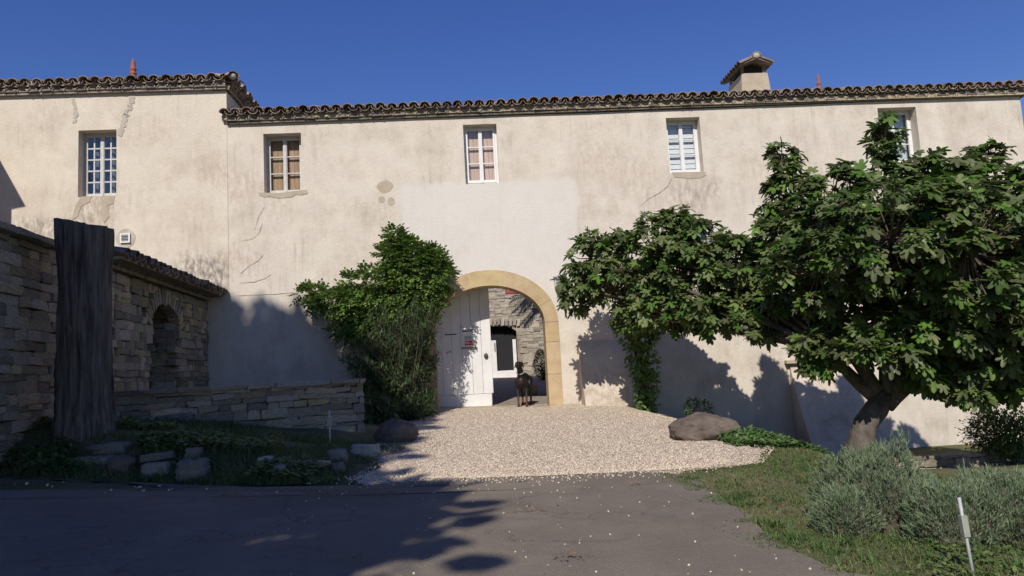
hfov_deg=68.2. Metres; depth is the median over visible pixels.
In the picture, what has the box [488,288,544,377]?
courtyard building
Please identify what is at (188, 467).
bank stone
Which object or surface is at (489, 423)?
gravel drive
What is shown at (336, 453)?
bank stone
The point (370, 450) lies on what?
bank stone
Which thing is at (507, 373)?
door
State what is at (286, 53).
sky
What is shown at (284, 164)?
window
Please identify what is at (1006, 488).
lavender bush
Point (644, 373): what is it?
wall creeper
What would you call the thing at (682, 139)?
window
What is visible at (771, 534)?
edge weeds
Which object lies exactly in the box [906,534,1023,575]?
corner weeds
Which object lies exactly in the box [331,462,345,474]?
bank stone
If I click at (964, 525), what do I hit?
metal stake
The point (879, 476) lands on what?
lavender bush
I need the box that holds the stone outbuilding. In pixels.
[112,246,227,391]
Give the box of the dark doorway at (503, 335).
[490,326,517,370]
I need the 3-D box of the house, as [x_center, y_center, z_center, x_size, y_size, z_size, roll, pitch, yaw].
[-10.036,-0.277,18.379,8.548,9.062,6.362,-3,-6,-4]
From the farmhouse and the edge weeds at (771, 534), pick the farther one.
the farmhouse
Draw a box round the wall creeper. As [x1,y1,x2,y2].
[605,280,665,412]
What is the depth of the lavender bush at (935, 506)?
4.22 m
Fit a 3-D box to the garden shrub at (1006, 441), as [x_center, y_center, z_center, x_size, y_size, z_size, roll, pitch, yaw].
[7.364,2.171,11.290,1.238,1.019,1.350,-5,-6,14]
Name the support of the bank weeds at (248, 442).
on the ground at (7, 483)
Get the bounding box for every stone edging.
[35,451,174,468]
[288,460,330,468]
[886,449,1023,469]
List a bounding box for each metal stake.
[327,409,331,443]
[957,494,974,575]
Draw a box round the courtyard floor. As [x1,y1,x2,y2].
[492,377,546,404]
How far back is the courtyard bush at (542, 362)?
24.77 m
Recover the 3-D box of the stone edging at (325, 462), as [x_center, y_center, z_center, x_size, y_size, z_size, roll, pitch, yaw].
[-2.435,1.923,7.639,1.185,0.317,0.296,-2,-6,-7]
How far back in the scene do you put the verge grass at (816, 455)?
4.53 m
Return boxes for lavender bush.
[801,426,935,533]
[803,478,889,537]
[889,468,1012,548]
[931,458,1023,548]
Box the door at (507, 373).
[491,339,516,377]
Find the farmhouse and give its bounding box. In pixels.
[219,51,1023,456]
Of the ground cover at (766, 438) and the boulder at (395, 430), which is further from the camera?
the boulder at (395, 430)
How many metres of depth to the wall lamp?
15.98 m
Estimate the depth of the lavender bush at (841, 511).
4.49 m
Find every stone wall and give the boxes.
[0,221,57,464]
[115,379,365,432]
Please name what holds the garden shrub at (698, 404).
on the ground at (7, 483)
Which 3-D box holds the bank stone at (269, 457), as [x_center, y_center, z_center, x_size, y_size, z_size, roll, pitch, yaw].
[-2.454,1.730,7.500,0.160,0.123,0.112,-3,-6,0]
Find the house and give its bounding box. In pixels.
[0,58,258,386]
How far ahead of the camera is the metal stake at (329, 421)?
9.13 m
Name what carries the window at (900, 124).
in the farmhouse
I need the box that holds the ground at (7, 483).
[0,404,1023,575]
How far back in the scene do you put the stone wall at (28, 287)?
8.51 m
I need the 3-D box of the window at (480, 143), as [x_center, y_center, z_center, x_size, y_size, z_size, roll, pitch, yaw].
[-0.685,-2.883,16.654,0.769,1.361,0.206,-3,-6,-4]
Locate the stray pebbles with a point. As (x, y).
(26, 483)
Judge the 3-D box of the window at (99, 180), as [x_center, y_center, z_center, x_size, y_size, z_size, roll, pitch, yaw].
[-8.729,-2.589,16.180,0.779,1.436,0.205,-3,-6,-4]
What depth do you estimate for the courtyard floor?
19.73 m
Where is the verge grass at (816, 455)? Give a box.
[671,442,1023,575]
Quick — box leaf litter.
[80,429,816,574]
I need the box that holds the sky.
[0,0,1023,168]
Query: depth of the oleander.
14.06 m
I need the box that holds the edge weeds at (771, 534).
[652,472,871,572]
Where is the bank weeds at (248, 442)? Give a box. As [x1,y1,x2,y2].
[0,416,324,481]
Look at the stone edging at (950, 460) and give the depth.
11.12 m
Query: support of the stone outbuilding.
on the ground at (7, 483)
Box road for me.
[0,472,867,575]
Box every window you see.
[84,133,116,196]
[266,136,301,192]
[463,126,498,183]
[666,121,699,172]
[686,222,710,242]
[878,111,913,161]
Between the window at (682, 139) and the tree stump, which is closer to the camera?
the tree stump
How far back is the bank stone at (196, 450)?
7.67 m
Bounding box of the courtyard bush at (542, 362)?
[532,348,545,379]
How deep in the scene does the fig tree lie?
10.72 m
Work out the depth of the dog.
15.98 m
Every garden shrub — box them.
[683,397,712,416]
[954,404,1023,465]
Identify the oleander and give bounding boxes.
[337,294,442,424]
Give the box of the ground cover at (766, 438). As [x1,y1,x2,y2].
[715,424,833,456]
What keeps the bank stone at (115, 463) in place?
on the ground at (7, 483)
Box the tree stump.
[51,218,117,443]
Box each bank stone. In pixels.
[87,441,130,455]
[106,456,136,475]
[140,462,172,478]
[175,457,210,483]
[183,447,203,459]
[257,455,272,465]
[273,464,285,472]
[326,448,348,462]
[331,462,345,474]
[349,443,380,458]
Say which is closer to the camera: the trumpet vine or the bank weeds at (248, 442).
the bank weeds at (248, 442)
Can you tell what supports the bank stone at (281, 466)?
on the ground at (7, 483)
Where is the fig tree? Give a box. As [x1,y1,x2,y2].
[550,110,1023,463]
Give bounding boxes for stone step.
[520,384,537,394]
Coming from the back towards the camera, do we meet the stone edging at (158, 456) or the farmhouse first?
the farmhouse
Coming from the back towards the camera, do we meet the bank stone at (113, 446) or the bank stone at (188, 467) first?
the bank stone at (113, 446)
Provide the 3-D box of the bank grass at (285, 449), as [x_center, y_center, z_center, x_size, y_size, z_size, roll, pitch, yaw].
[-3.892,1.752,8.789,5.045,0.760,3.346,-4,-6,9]
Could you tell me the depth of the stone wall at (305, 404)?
10.43 m
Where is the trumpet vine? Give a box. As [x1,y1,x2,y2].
[287,221,462,356]
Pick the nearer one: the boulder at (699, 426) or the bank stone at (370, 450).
the bank stone at (370, 450)
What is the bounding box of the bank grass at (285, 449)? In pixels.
[0,413,411,484]
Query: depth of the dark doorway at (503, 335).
27.24 m
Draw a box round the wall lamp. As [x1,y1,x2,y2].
[553,275,566,288]
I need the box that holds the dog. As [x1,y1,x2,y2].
[514,361,532,406]
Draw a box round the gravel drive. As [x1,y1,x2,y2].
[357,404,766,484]
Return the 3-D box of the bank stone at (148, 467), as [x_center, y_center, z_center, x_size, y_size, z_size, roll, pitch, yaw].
[-3.511,1.797,7.460,0.304,0.158,0.156,-3,-6,0]
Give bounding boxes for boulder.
[373,419,418,442]
[668,412,741,440]
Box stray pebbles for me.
[14,473,811,574]

